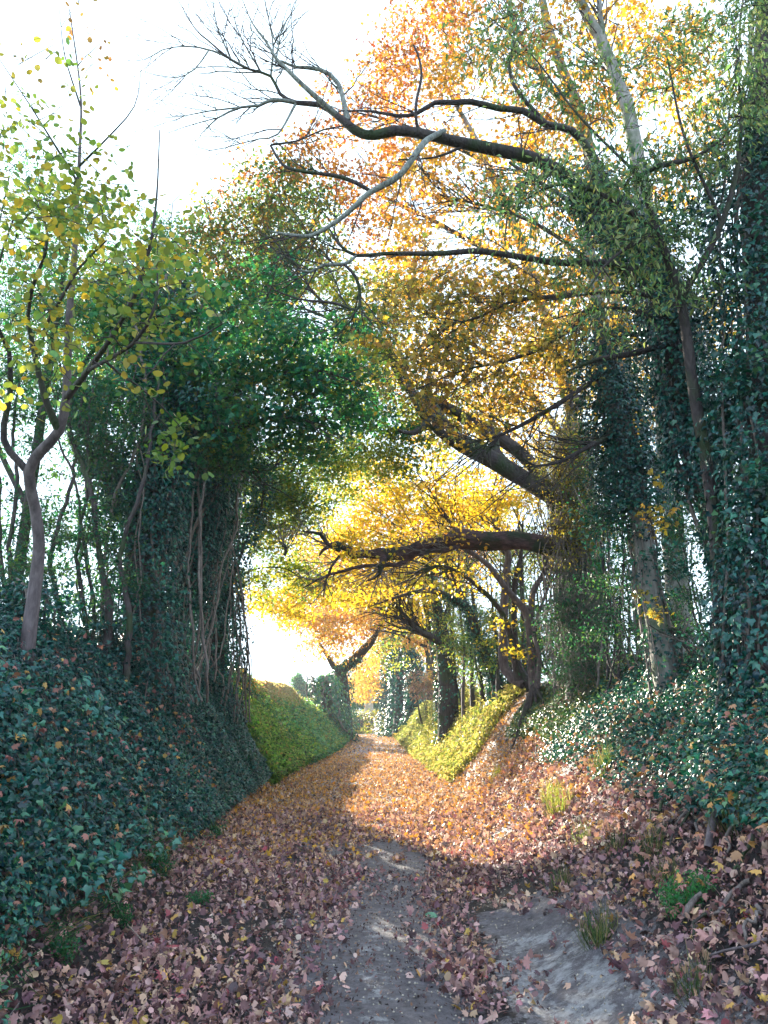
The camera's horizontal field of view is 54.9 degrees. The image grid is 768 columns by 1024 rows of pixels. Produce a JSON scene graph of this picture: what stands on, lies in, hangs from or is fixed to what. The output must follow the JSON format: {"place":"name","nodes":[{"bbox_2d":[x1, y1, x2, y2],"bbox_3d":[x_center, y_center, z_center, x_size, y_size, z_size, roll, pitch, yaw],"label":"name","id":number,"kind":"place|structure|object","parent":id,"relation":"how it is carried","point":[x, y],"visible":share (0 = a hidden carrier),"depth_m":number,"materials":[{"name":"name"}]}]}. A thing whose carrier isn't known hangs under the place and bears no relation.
{"place":"outdoors","nodes":[
{"label":"outdoors","id":0,"kind":"place"},
{"bbox_2d":[7,730,616,1023],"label":"path","id":1,"kind":"structure","parent":0,"point":[561,997],"depth_m":4.92,"materials":[{"name":"soil"}]},
{"bbox_2d":[101,890,135,928],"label":"herb tuft","id":2,"kind":"object","parent":1,"relation":"on","point":[119,907],"visible":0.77,"depth_m":5.51,"materials":[{"name":"green plant"}]},
{"bbox_2d":[138,837,177,876],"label":"herb tuft","id":3,"kind":"object","parent":1,"relation":"on","point":[157,859],"visible":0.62,"depth_m":6.88,"materials":[{"name":"green plant"}]},
{"bbox_2d":[185,890,214,904],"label":"herb tuft","id":4,"kind":"object","parent":1,"relation":"on","point":[198,899],"visible":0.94,"depth_m":6.27,"materials":[{"name":"green plant"}]},
{"bbox_2d":[209,821,226,838],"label":"herb tuft","id":5,"kind":"object","parent":1,"relation":"on","point":[215,831],"visible":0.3,"depth_m":9.52,"materials":[{"name":"green plant"}]},
{"bbox_2d":[80,747,766,1023],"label":"chalk pebbles","id":6,"kind":"object","parent":1,"relation":"on","point":[563,1009],"visible":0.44,"depth_m":4.98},
{"bbox_2d":[0,0,755,710],"label":"sky","id":7,"kind":"structure","parent":0,"point":[333,26],"materials":[{"name":"white"}]},
{"bbox_2d":[0,640,767,1023],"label":"banks","id":8,"kind":"object","parent":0,"point":[588,962],"visible":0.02,"depth_m":4.45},
{"bbox_2d":[0,568,97,657],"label":"ivy thicket","id":9,"kind":"object","parent":8,"relation":"on","point":[46,592],"visible":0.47,"depth_m":8.00,"materials":[{"name":"green plant"}]},
{"bbox_2d":[35,916,86,965],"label":"herb tuft","id":10,"kind":"object","parent":8,"relation":"on","point":[63,951],"visible":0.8,"depth_m":4.50,"materials":[{"name":"green plant"}]},
{"bbox_2d":[0,732,197,1009],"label":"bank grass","id":11,"kind":"structure","parent":8,"relation":"on","point":[77,904],"depth_m":5.02,"materials":[{"name":"green plant"}]},
{"bbox_2d":[0,625,215,1023],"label":"bramble stems","id":12,"kind":"object","parent":8,"relation":"on","point":[55,726],"visible":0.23,"depth_m":6.61,"materials":[{"name":"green plant"}]},
{"bbox_2d":[0,0,232,685],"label":"hazel tree","id":13,"kind":"object","parent":8,"relation":"on","point":[59,215],"visible":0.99,"depth_m":5.77,"materials":[{"name":"green plant"}]},
{"bbox_2d":[56,604,197,687],"bbox_3d":[-3.705,1.898,9.848,2.226,1.321,1.758,0,-15,0],"label":"ivy thicket","id":14,"kind":"object","parent":8,"relation":"on","point":[100,628],"visible":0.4,"depth_m":9.72,"materials":[{"name":"green plant"}]},
{"bbox_2d":[64,269,218,706],"bbox_3d":[-3.926,-0.568,11.367,3.014,7.055,2.330,0,-15,0],"label":"ivy tree","id":15,"kind":"object","parent":8,"relation":"on","point":[162,517],"visible":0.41,"depth_m":10.91,"materials":[{"name":"green plant"}]},
{"bbox_2d":[134,453,279,725],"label":"ivy tree","id":16,"kind":"object","parent":8,"relation":"on","point":[229,602],"visible":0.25,"depth_m":15.37,"materials":[{"name":"green plant"}]},
{"bbox_2d":[184,648,237,724],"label":"ivy thicket","id":17,"kind":"object","parent":8,"relation":"on","point":[213,684],"visible":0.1,"depth_m":14.06,"materials":[{"name":"green plant"}]},
{"bbox_2d":[58,114,369,642],"bbox_3d":[-5.180,-2.343,19.777,10.033,15.335,4.845,-6,-16,20],"label":"oak tree","id":18,"kind":"object","parent":8,"relation":"on","point":[216,232],"visible":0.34,"depth_m":19.79,"materials":[{"name":"green plant"}]},
{"bbox_2d":[163,364,267,683],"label":"ivy tree","id":19,"kind":"object","parent":8,"relation":"on","point":[216,501],"visible":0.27,"depth_m":13.26,"materials":[{"name":"green plant"}]},
{"bbox_2d":[202,653,263,703],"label":"bramble hedge","id":20,"kind":"object","parent":8,"relation":"on","point":[253,684],"visible":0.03,"depth_m":24.54,"materials":[{"name":"green plant"}]},
{"bbox_2d":[59,238,427,648],"bbox_3d":[-2.144,-0.869,11.551,5.685,6.848,3.695,0,-15,0],"label":"field maple","id":21,"kind":"object","parent":8,"relation":"on","point":[323,380],"visible":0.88,"depth_m":11.26,"materials":[{"name":"green plant"}]},
{"bbox_2d":[251,678,305,709],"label":"dry grass hedge","id":22,"kind":"object","parent":8,"relation":"on","point":[283,689],"visible":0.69,"depth_m":30.41,"materials":[{"name":"yellow plant"}]},
{"bbox_2d":[221,431,385,677],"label":"yellow maple","id":23,"kind":"object","parent":8,"relation":"on","point":[285,502],"visible":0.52,"depth_m":17.74,"materials":[{"name":"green plant"}]},
{"bbox_2d":[306,675,355,733],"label":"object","id":24,"kind":"object","parent":8,"relation":"on","point":[327,702],"visible":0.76,"depth_m":40.20,"materials":[{"name":"green plant"}]},
{"bbox_2d":[254,578,414,741],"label":"yellow oak","id":25,"kind":"object","parent":8,"relation":"on","point":[345,666],"visible":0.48,"depth_m":44.06,"materials":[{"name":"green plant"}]},
{"bbox_2d":[365,632,397,736],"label":"ivy clad tree","id":26,"kind":"object","parent":8,"relation":"on","point":[381,671],"visible":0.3,"depth_m":55.94,"materials":[{"name":"green plant"}]},
{"bbox_2d":[266,487,516,699],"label":"amber maple","id":27,"kind":"object","parent":8,"relation":"on","point":[325,621],"visible":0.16,"depth_m":38.97,"materials":[{"name":"yellow plant"}]},
{"bbox_2d":[236,441,549,720],"bbox_3d":[-0.409,2.654,26.785,9.559,9.597,11.447,9,-18,-30],"label":"golden maple","id":28,"kind":"object","parent":8,"relation":"on","point":[361,522],"visible":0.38,"depth_m":26.67,"materials":[{"name":"yellow plant"}]},
{"bbox_2d":[368,629,420,736],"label":"ivy clad tree","id":29,"kind":"object","parent":8,"relation":"on","point":[398,701],"visible":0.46,"depth_m":50.17,"materials":[{"name":"green plant"}]},
{"bbox_2d":[51,0,754,661],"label":"bare limbed ash","id":30,"kind":"object","parent":8,"relation":"on","point":[669,390],"visible":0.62,"depth_m":8.26,"materials":[{"name":"brown plant"}]},
{"bbox_2d":[380,630,425,725],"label":"ivy clad tree","id":31,"kind":"object","parent":8,"relation":"on","point":[412,661],"visible":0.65,"depth_m":44.73,"materials":[{"name":"green plant"}]},
{"bbox_2d":[326,478,494,746],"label":"forked dark maple","id":32,"kind":"object","parent":8,"relation":"on","point":[447,706],"visible":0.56,"depth_m":23.09,"materials":[{"name":"yellow plant"}]},
{"bbox_2d":[314,469,507,710],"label":"leaning ivy maple","id":33,"kind":"object","parent":8,"relation":"on","point":[463,604],"visible":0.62,"depth_m":19.60,"materials":[{"name":"yellow plant"}]},
{"bbox_2d":[397,667,434,724],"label":"hedge shrub","id":34,"kind":"object","parent":8,"relation":"on","point":[414,688],"visible":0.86,"depth_m":32.93,"materials":[{"name":"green plant"}]},
{"bbox_2d":[351,680,525,782],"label":"hedge bank grass","id":35,"kind":"structure","parent":8,"relation":"on","point":[452,756],"depth_m":20.28,"materials":[{"name":"yellow plant"}]},
{"bbox_2d":[419,664,460,689],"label":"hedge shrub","id":36,"kind":"object","parent":8,"relation":"on","point":[429,678],"visible":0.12,"depth_m":29.21,"materials":[{"name":"green plant"}]},
{"bbox_2d":[423,602,461,670],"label":"young tree","id":37,"kind":"object","parent":8,"relation":"on","point":[448,629],"visible":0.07,"depth_m":24.96,"materials":[{"name":"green plant"}]},
{"bbox_2d":[262,345,625,705],"bbox_3d":[1.072,-0.114,12.989,6.803,6.890,2.169,0,-15,0],"label":"old oak","id":38,"kind":"object","parent":8,"relation":"on","point":[563,554],"visible":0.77,"depth_m":13.06,"materials":[{"name":"green plant"}]},
{"bbox_2d":[419,559,476,720],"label":"young tree","id":39,"kind":"object","parent":8,"relation":"on","point":[444,584],"visible":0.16,"depth_m":23.74,"materials":[{"name":"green plant"}]},
{"bbox_2d":[424,628,483,705],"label":"hedge shrub","id":40,"kind":"object","parent":8,"relation":"on","point":[458,676],"visible":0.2,"depth_m":23.32,"materials":[{"name":"green plant"}]},
{"bbox_2d":[321,451,589,752],"bbox_3d":[1.599,1.018,14.779,7.123,7.329,3.490,12,-19,-37],"label":"coppiced maple","id":41,"kind":"object","parent":8,"relation":"on","point":[508,635],"visible":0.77,"depth_m":15.23,"materials":[{"name":"yellow plant"}]},
{"bbox_2d":[430,583,483,728],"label":"young tree","id":42,"kind":"object","parent":8,"relation":"on","point":[462,692],"visible":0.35,"depth_m":21.61,"materials":[{"name":"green plant"}]},
{"bbox_2d":[433,583,485,712],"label":"young tree","id":43,"kind":"object","parent":8,"relation":"on","point":[472,695],"visible":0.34,"depth_m":21.53,"materials":[{"name":"green plant"}]},
{"bbox_2d":[436,550,494,705],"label":"young tree","id":44,"kind":"object","parent":8,"relation":"on","point":[474,605],"visible":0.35,"depth_m":20.96,"materials":[{"name":"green plant"}]},
{"bbox_2d":[440,604,506,701],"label":"ivy","id":45,"kind":"object","parent":8,"relation":"on","point":[462,641],"visible":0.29,"depth_m":20.60,"materials":[{"name":"green plant"}]},
{"bbox_2d":[466,574,517,706],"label":"young tree","id":46,"kind":"object","parent":8,"relation":"on","point":[492,610],"visible":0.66,"depth_m":18.72,"materials":[{"name":"green plant"}]},
{"bbox_2d":[483,761,504,780],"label":"grass tuft","id":47,"kind":"object","parent":8,"relation":"on","point":[498,770],"visible":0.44,"depth_m":13.21,"materials":[{"name":"yellow plant"}]},
{"bbox_2d":[478,523,535,689],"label":"young tree","id":48,"kind":"object","parent":8,"relation":"on","point":[509,587],"visible":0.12,"depth_m":20.14,"materials":[{"name":"green plant"}]},
{"bbox_2d":[486,505,547,667],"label":"young tree","id":49,"kind":"object","parent":8,"relation":"on","point":[522,572],"visible":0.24,"depth_m":19.20,"materials":[{"name":"green plant"}]},
{"bbox_2d":[490,584,546,692],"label":"young tree","id":50,"kind":"object","parent":8,"relation":"on","point":[523,633],"visible":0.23,"depth_m":17.80,"materials":[{"name":"green plant"}]},
{"bbox_2d":[331,192,735,706],"bbox_3d":[2.153,-1.377,9.425,5.708,7.572,2.351,2,-15,-6],"label":"tree","id":51,"kind":"object","parent":8,"relation":"on","point":[631,462],"visible":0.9,"depth_m":9.33,"materials":[{"name":"yellow plant"}]},
{"bbox_2d":[538,574,556,695],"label":"young tree","id":52,"kind":"object","parent":8,"relation":"on","point":[551,640],"visible":0.4,"depth_m":14.30,"materials":[{"name":"brown plant"}]},
{"bbox_2d":[536,775,564,802],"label":"grass tuft","id":53,"kind":"object","parent":8,"relation":"on","point":[543,791],"visible":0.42,"depth_m":8.91,"materials":[{"name":"yellow plant"}]},
{"bbox_2d":[510,592,603,678],"bbox_3d":[3.624,2.701,15.376,2.162,2.045,2.357,-13,-20,40],"label":"hedge shrub","id":54,"kind":"object","parent":8,"relation":"on","point":[538,637],"visible":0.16,"depth_m":15.19,"materials":[{"name":"green plant"}]},
{"bbox_2d":[542,861,574,897],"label":"grass tuft","id":55,"kind":"object","parent":8,"relation":"on","point":[563,879],"visible":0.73,"depth_m":5.85,"materials":[{"name":"green plant"}]},
{"bbox_2d":[541,774,579,817],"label":"grass tuft","id":56,"kind":"object","parent":8,"relation":"on","point":[552,805],"visible":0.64,"depth_m":8.10,"materials":[{"name":"yellow plant"}]},
{"bbox_2d":[570,814,596,843],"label":"grass tuft","id":57,"kind":"object","parent":8,"relation":"on","point":[583,833],"visible":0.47,"depth_m":6.71,"materials":[{"name":"yellow plant"}]},
{"bbox_2d":[415,0,767,711],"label":"spindle tree","id":58,"kind":"object","parent":8,"relation":"on","point":[661,230],"visible":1,"depth_m":7.25,"materials":[{"name":"yellow plant"}]},
{"bbox_2d":[567,896,625,950],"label":"grass tuft","id":59,"kind":"object","parent":8,"relation":"on","point":[596,940],"visible":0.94,"depth_m":4.58,"materials":[{"name":"green plant"}]},
{"bbox_2d":[552,411,647,687],"bbox_3d":[3.708,0.434,11.848,1.701,4.667,1.820,0,-15,0],"label":"dark shrub","id":60,"kind":"object","parent":8,"relation":"on","point":[607,586],"visible":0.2,"depth_m":11.75,"materials":[{"name":"green plant"}]},
{"bbox_2d":[588,733,620,781],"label":"grass tuft","id":61,"kind":"object","parent":8,"relation":"on","point":[602,758],"visible":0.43,"depth_m":8.15,"materials":[{"name":"green plant"}]},
{"bbox_2d":[590,816,629,854],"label":"grass tuft","id":62,"kind":"object","parent":8,"relation":"on","point":[612,841],"visible":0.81,"depth_m":5.91,"materials":[{"name":"green plant"}]},
{"bbox_2d":[559,554,672,692],"bbox_3d":[3.358,1.641,10.812,1.680,2.126,1.678,-6,-16,20],"label":"dark shrub","id":63,"kind":"object","parent":8,"relation":"on","point":[619,638],"visible":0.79,"depth_m":10.68,"materials":[{"name":"green plant"}]},
{"bbox_2d":[599,753,644,781],"bbox_3d":[2.440,2.719,7.806,0.212,0.370,0.742,7,-17,-24],"label":"root","id":64,"kind":"object","parent":8,"relation":"on","point":[624,760],"visible":0.41,"depth_m":7.76,"materials":[{"name":"brown plant"}]},
{"bbox_2d":[629,815,670,863],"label":"grass tuft","id":65,"kind":"object","parent":8,"relation":"on","point":[650,842],"visible":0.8,"depth_m":5.32,"materials":[{"name":"green plant"}]},
{"bbox_2d":[638,820,674,854],"bbox_3d":[2.017,2.408,5.476,0.275,0.244,0.162,-7,-17,24],"label":"root","id":66,"kind":"object","parent":8,"relation":"on","point":[660,828],"visible":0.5,"depth_m":5.50,"materials":[{"name":"brown plant"}]},
{"bbox_2d":[643,843,683,884],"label":"grass tuft","id":67,"kind":"object","parent":8,"relation":"on","point":[664,870],"visible":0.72,"depth_m":4.82,"materials":[{"name":"green plant"}]},
{"bbox_2d":[649,779,686,818],"bbox_3d":[2.254,2.338,5.952,0.382,0.372,0.172,2,-15,-5],"label":"root","id":68,"kind":"object","parent":8,"relation":"on","point":[660,805],"visible":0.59,"depth_m":5.94,"materials":[{"name":"brown plant"}]},
{"bbox_2d":[666,801,693,851],"bbox_3d":[2.138,2.241,5.291,0.471,0.317,0.077,13,-20,-40],"label":"root","id":69,"kind":"object","parent":8,"relation":"on","point":[682,822],"visible":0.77,"depth_m":5.32,"materials":[{"name":"brown plant"}]},
{"bbox_2d":[649,861,719,919],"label":"fern tuft","id":70,"kind":"object","parent":8,"relation":"on","point":[681,898],"visible":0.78,"depth_m":4.29,"materials":[{"name":"green plant"}]},
{"bbox_2d":[675,793,704,824],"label":"root","id":71,"kind":"object","parent":8,"relation":"on","point":[682,815],"visible":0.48,"depth_m":5.42,"materials":[{"name":"brown plant"}]},
{"bbox_2d":[666,931,714,1005],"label":"grass tuft","id":72,"kind":"object","parent":8,"relation":"on","point":[695,984],"visible":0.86,"depth_m":3.51,"materials":[{"name":"green plant"}]},
{"bbox_2d":[649,624,732,681],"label":"dark shrub","id":73,"kind":"object","parent":8,"relation":"on","point":[699,663],"visible":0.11,"depth_m":8.22,"materials":[{"name":"green plant"}]},
{"bbox_2d":[680,891,702,917],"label":"fallen branch","id":74,"kind":"object","parent":8,"relation":"on","point":[692,902],"visible":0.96,"depth_m":4.14,"materials":[{"name":"wood"}]},
{"bbox_2d":[692,807,709,840],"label":"root","id":75,"kind":"object","parent":8,"relation":"on","point":[696,824],"visible":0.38,"depth_m":5.04,"materials":[{"name":"brown plant"}]},
{"bbox_2d":[691,903,717,941],"bbox_3d":[1.717,2.183,3.941,0.316,0.192,0.077,13,-20,-39],"label":"root","id":76,"kind":"object","parent":8,"relation":"on","point":[704,914],"visible":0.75,"depth_m":3.89,"materials":[{"name":"brown plant"}]},
{"bbox_2d":[704,801,738,850],"bbox_3d":[2.156,1.990,4.698,0.287,0.296,0.191,13,-20,-38],"label":"root","id":77,"kind":"object","parent":8,"relation":"on","point":[709,840],"visible":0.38,"depth_m":4.69,"materials":[{"name":"brown plant"}]},
{"bbox_2d":[676,594,767,704],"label":"dark shrub","id":78,"kind":"object","parent":8,"relation":"on","point":[679,644],"visible":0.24,"depth_m":6.74,"materials":[{"name":"green plant"}]},
{"bbox_2d":[677,0,767,719],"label":"ivy","id":79,"kind":"object","parent":8,"relation":"on","point":[751,231],"visible":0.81,"depth_m":6.90,"materials":[{"name":"green plant"}]},
{"bbox_2d":[721,813,740,864],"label":"root","id":80,"kind":"object","parent":8,"relation":"on","point":[728,831],"visible":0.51,"depth_m":4.57,"materials":[{"name":"brown plant"}]},
{"bbox_2d":[709,878,754,916],"bbox_3d":[1.848,2.057,3.956,0.233,0.208,0.144,0,-15,0],"label":"root","id":81,"kind":"object","parent":8,"relation":"on","point":[744,883],"visible":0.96,"depth_m":3.93,"materials":[{"name":"brown plant"}]},
{"bbox_2d":[701,768,765,841],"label":"ivy","id":82,"kind":"object","parent":8,"relation":"on","point":[728,814],"visible":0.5,"depth_m":4.67,"materials":[{"name":"green plant"}]},
{"bbox_2d":[730,833,754,887],"bbox_3d":[2.042,1.990,4.244,0.262,0.277,0.070,9,-18,-29],"label":"root","id":83,"kind":"object","parent":8,"relation":"on","point":[743,853],"visible":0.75,"depth_m":4.29,"materials":[{"name":"brown plant"}]},
{"bbox_2d":[742,903,763,941],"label":"root","id":84,"kind":"object","parent":8,"relation":"on","point":[756,913],"visible":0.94,"depth_m":3.61,"materials":[{"name":"grey plant"}]},
{"bbox_3d":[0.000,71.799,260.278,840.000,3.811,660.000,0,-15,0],"label":"ground","id":85,"kind":"structure","parent":0,"visible":0},
{"bbox_2d":[0,348,183,688],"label":"elder shrub","id":86,"kind":"object","parent":85,"relation":"on","point":[61,537],"visible":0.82,"depth_m":9.91,"materials":[{"name":"green plant"}]},
{"bbox_2d":[0,138,206,607],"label":"hawthorn tree","id":87,"kind":"object","parent":85,"relation":"on","point":[63,277],"visible":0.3,"depth_m":12.10,"materials":[{"name":"green plant"}]},
{"bbox_2d":[0,600,276,1023],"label":"ivy ground cover","id":88,"kind":"object","parent":85,"relation":"on","point":[228,740],"visible":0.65,"depth_m":6.78,"materials":[{"name":"green plant"}]},
{"bbox_2d":[227,679,356,784],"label":"green herbs","id":89,"kind":"object","parent":85,"relation":"on","point":[290,738],"visible":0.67,"depth_m":24.20,"materials":[{"name":"green plant"}]},
{"bbox_2d":[287,671,425,711],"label":"dark end hedge","id":90,"kind":"object","parent":85,"relation":"on","point":[297,681],"visible":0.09,"depth_m":95.92,"materials":[{"name":"green plant"}]},
{"bbox_2d":[336,648,385,711],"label":"beech tree","id":91,"kind":"object","parent":85,"relation":"on","point":[369,706],"visible":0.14,"depth_m":73.13,"materials":[{"name":"orange plant"}]},
{"bbox_2d":[0,617,767,1023],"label":"leaf litter","id":92,"kind":"object","parent":85,"relation":"on","point":[264,813],"visible":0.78,"depth_m":5.99,"materials":[{"name":"plant"}]},
{"bbox_2d":[710,937,767,955],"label":"fallen twig","id":93,"kind":"object","parent":92,"relation":"on","point":[754,944],"visible":0.96,"depth_m":3.44,"materials":[{"name":"wood"}]},
{"bbox_2d":[338,604,454,706],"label":"orange maple","id":94,"kind":"object","parent":85,"relation":"on","point":[364,688],"visible":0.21,"depth_m":60.16,"materials":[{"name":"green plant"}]},
{"bbox_2d":[250,250,605,663],"bbox_3d":[0.690,-0.784,14.642,6.984,8.694,3.466,10,-18,-32],"label":"dark maple","id":95,"kind":"object","parent":85,"relation":"on","point":[390,452],"visible":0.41,"depth_m":14.42,"materials":[{"name":"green plant"}]},
{"bbox_2d":[271,0,653,645],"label":"grey maple","id":96,"kind":"object","parent":85,"relation":"on","point":[382,60],"visible":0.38,"depth_m":18.51,"materials":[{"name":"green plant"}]},
{"bbox_2d":[340,0,662,653],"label":"grey maple","id":97,"kind":"object","parent":85,"relation":"on","point":[443,196],"visible":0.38,"depth_m":15.54,"materials":[{"name":"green plant"}]},
{"bbox_2d":[472,571,559,684],"bbox_3d":[3.619,3.097,19.387,2.584,3.208,2.395,0,-15,0],"label":"hedge shrub","id":98,"kind":"object","parent":85,"relation":"on","point":[519,596],"visible":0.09,"depth_m":19.33,"materials":[{"name":"green plant"}]},
{"bbox_2d":[488,524,558,674],"bbox_3d":[4.744,2.629,21.144,3.405,4.896,2.487,-6,-17,22],"label":"hedge shrub","id":99,"kind":"object","parent":85,"relation":"on","point":[535,568],"visible":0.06,"depth_m":21.36,"materials":[{"name":"green plant"}]},
{"bbox_2d":[551,570,635,656],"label":"hedge shrub","id":100,"kind":"object","parent":85,"relation":"on","point":[626,621],"visible":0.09,"depth_m":14.57,"materials":[{"name":"green plant"}]},
{"bbox_2d":[444,0,744,652],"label":"grey maple","id":101,"kind":"object","parent":85,"relation":"on","point":[597,28],"visible":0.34,"depth_m":14.76,"materials":[{"name":"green plant"}]},
{"bbox_2d":[588,524,662,658],"bbox_3d":[4.770,1.610,14.692,2.211,3.615,2.274,14,-21,-42],"label":"hedge shrub","id":102,"kind":"object","parent":85,"relation":"on","point":[617,563],"visible":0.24,"depth_m":14.60,"materials":[{"name":"green plant"}]},
{"bbox_2d":[504,644,767,832],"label":"ivy carpet","id":103,"kind":"object","parent":85,"relation":"on","point":[701,729],"visible":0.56,"depth_m":7.24,"materials":[{"name":"green plant"}]},
{"bbox_2d":[629,469,711,646],"bbox_3d":[4.677,0.798,11.300,1.734,3.263,1.790,9,-18,-29],"label":"dark shrub","id":104,"kind":"object","parent":85,"relation":"on","point":[685,519],"visible":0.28,"depth_m":11.17,"materials":[{"name":"green plant"}]},
{"bbox_2d":[631,575,712,666],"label":"dark shrub","id":105,"kind":"object","parent":85,"relation":"on","point":[684,627],"visible":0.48,"depth_m":9.04,"materials":[{"name":"green plant"}]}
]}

